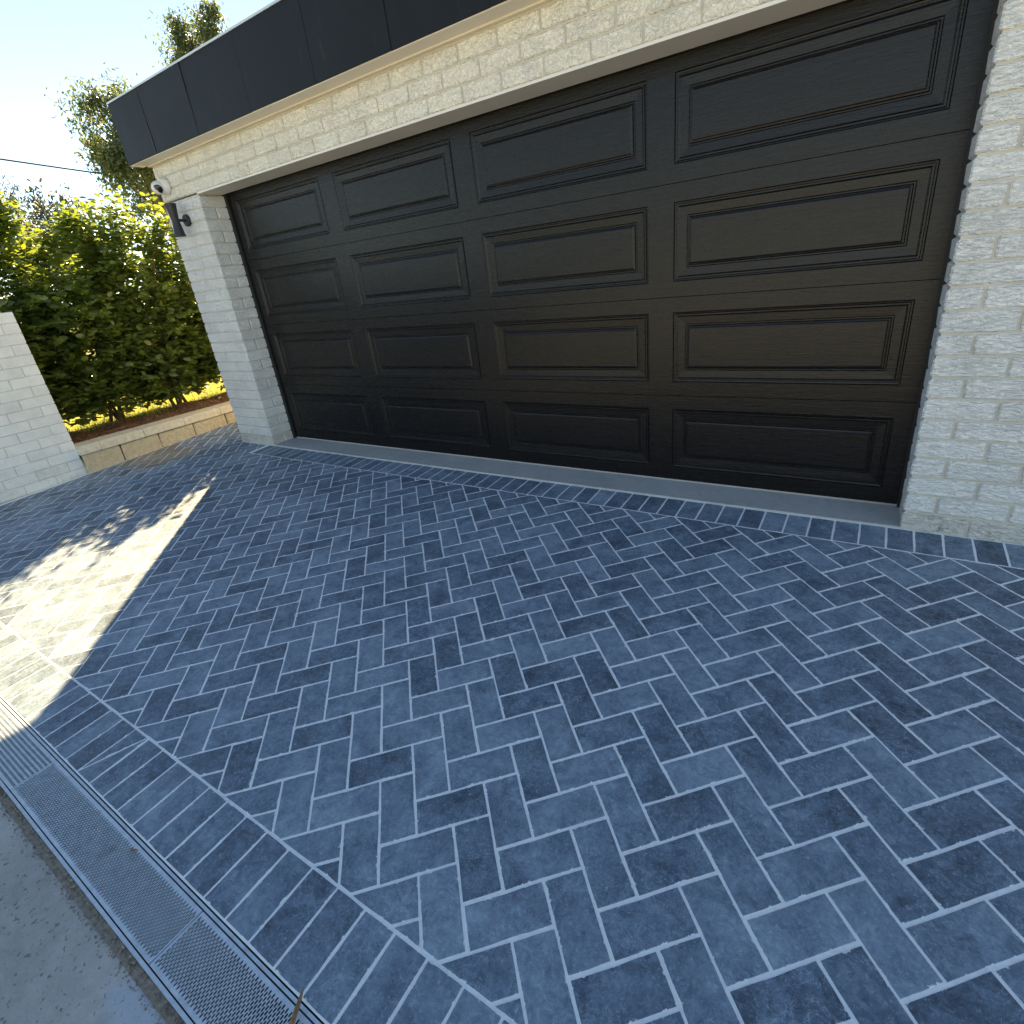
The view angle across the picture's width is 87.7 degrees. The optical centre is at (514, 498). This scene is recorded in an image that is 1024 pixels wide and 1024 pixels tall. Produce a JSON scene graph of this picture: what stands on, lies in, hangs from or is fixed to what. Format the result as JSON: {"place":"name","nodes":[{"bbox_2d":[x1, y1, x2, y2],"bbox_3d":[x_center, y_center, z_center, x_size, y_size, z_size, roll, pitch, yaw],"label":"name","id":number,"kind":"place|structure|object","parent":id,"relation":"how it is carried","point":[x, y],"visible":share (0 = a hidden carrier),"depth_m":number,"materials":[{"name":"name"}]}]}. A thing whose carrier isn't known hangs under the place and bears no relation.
{"place":"outdoors","nodes":[
{"label":"outdoors","id":0,"kind":"place"},
{"bbox_2d":[0,158,142,179],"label":"overhead cable","id":1,"kind":"object","parent":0,"point":[50,166],"visible":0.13,"depth_m":14.34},
{"bbox_2d":[0,802,166,1023],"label":"concrete driveway","id":2,"kind":"structure","parent":0,"point":[57,966],"depth_m":1.30,"materials":[{"name":"grey concrete"}]},
{"bbox_2d":[0,788,182,1023],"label":"grit","id":3,"kind":"object","parent":2,"relation":"on","point":[70,879],"visible":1,"depth_m":1.38,"materials":[{"name":"grey gravel"}]},
{"bbox_2d":[0,696,324,1023],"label":"channel drain","id":4,"kind":"object","parent":2,"relation":"on","point":[197,959],"visible":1,"depth_m":1.41,"materials":[{"name":"metal"}]},
{"bbox_2d":[290,987,303,1023],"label":"fallen leaf","id":5,"kind":"object","parent":4,"relation":"on","point":[295,1012],"visible":1,"depth_m":1.13,"materials":[{"name":"brown plant"}]},
{"bbox_2d":[0,0,273,303],"label":"sky","id":6,"kind":"structure","parent":0,"point":[43,42],"materials":[{"name":"white"}]},
{"bbox_2d":[55,316,226,433],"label":"lawn","id":7,"kind":"structure","parent":0,"point":[202,392],"depth_m":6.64,"materials":[{"name":"green plant"}]},
{"bbox_2d":[0,168,60,282],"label":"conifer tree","id":8,"kind":"object","parent":7,"relation":"on","point":[10,194],"visible":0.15,"depth_m":12.85,"materials":[{"name":"green plant"}]},
{"bbox_2d":[0,191,107,431],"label":"hedge shrub","id":9,"kind":"object","parent":7,"relation":"on","point":[64,396],"visible":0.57,"depth_m":4.96,"materials":[{"name":"green plant"}]},
{"bbox_2d":[13,177,116,272],"bbox_3d":[-18.839,-10.092,23.091,4.617,6.913,5.106,9,28,32],"label":"dark tree","id":10,"kind":"object","parent":7,"relation":"on","point":[42,211],"visible":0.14,"depth_m":21.55,"materials":[{"name":"green plant"}]},
{"bbox_2d":[44,62,190,305],"bbox_3d":[-11.201,-8.879,16.853,3.529,8.018,3.839,-16,25,-20],"label":"gum tree","id":11,"kind":"object","parent":7,"relation":"on","point":[109,157],"visible":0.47,"depth_m":15.36,"materials":[{"name":"green plant"}]},
{"bbox_2d":[52,185,219,410],"bbox_3d":[-4.114,-2.107,5.873,1.387,2.345,1.550,-8,24,-3],"label":"hedge shrub","id":12,"kind":"object","parent":7,"relation":"on","point":[160,294],"visible":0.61,"depth_m":5.71,"materials":[{"name":"green plant"}]},
{"bbox_2d":[118,192,226,394],"bbox_3d":[-3.747,-2.400,6.333,1.432,2.425,1.432,9,28,32],"label":"hedge shrub","id":13,"kind":"object","parent":7,"relation":"on","point":[160,255],"visible":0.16,"depth_m":5.94,"materials":[{"name":"green plant"}]},
{"bbox_2d":[144,0,229,68],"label":"gum tree","id":14,"kind":"object","parent":7,"relation":"on","point":[185,41],"visible":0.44,"depth_m":16.89,"materials":[{"name":"green plant"}]},
{"bbox_2d":[68,392,229,443],"bbox_3d":[-5.524,0.255,3.713,0.720,0.073,18.000,9,28,32],"label":"mulch bed","id":15,"kind":"object","parent":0,"point":[140,419],"visible":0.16,"depth_m":5.82,"materials":[{"name":"brown wood"}]},
{"bbox_2d":[0,195,177,423],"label":"hedge shrub","id":16,"kind":"object","parent":15,"relation":"on","point":[114,384],"visible":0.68,"depth_m":5.28,"materials":[{"name":"green plant"}]},
{"bbox_2d":[0,421,1023,1023],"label":"paved driveway","id":17,"kind":"structure","parent":0,"point":[520,759],"depth_m":1.73,"materials":[{"name":"stone"}]},
{"bbox_2d":[0,312,86,504],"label":"wall","id":18,"kind":"structure","parent":17,"relation":"on","point":[38,451],"depth_m":4.60,"materials":[{"name":"white brick"}]},
{"bbox_2d":[74,401,235,473],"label":"retaining wall","id":19,"kind":"structure","parent":17,"relation":"on","point":[101,452],"depth_m":5.36,"materials":[{"name":"stone"}]},
{"bbox_2d":[0,622,513,1023],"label":"border course","id":20,"kind":"object","parent":17,"relation":"attached to","point":[293,921],"visible":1,"depth_m":1.42,"materials":[{"name":"stone"}]},
{"bbox_2d":[106,0,1023,544],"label":"garage","id":21,"kind":"structure","parent":17,"relation":"on","point":[764,244],"depth_m":2.75,"materials":[{"name":"brick"}]},
{"bbox_2d":[151,177,171,194],"bbox_3d":[-2.853,-2.504,4.276,0.124,0.124,0.122,9,28,32],"label":"security camera","id":22,"kind":"object","parent":21,"relation":"attached to","point":[161,186],"visible":1,"depth_m":4.26,"materials":[{"name":"white plastic"}]},
{"bbox_2d":[164,203,190,236],"bbox_3d":[-2.704,-2.240,4.294,0.087,0.238,0.143,9,28,32],"label":"wall light","id":23,"kind":"object","parent":21,"relation":"attached to","point":[171,208],"visible":1,"depth_m":4.27,"materials":[{"name":"black metal"}]},
{"bbox_2d":[275,437,899,528],"bbox_3d":[-0.018,-0.155,4.069,4.789,0.393,0.750,9,28,32],"label":"threshold","id":24,"kind":"object","parent":21,"relation":"attached to","point":[882,515],"depth_m":3.19,"materials":[{"name":"concrete"}]},
{"bbox_2d":[222,0,998,506],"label":"garage door","id":25,"kind":"structure","parent":21,"relation":"in","point":[722,262],"depth_m":2.79,"materials":[{"name":"black metal"}]},
{"bbox_2d":[249,445,1023,568],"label":"header course","id":26,"kind":"object","parent":17,"relation":"on","point":[977,550],"visible":1,"depth_m":2.79,"materials":[{"name":"stone"}]}
]}

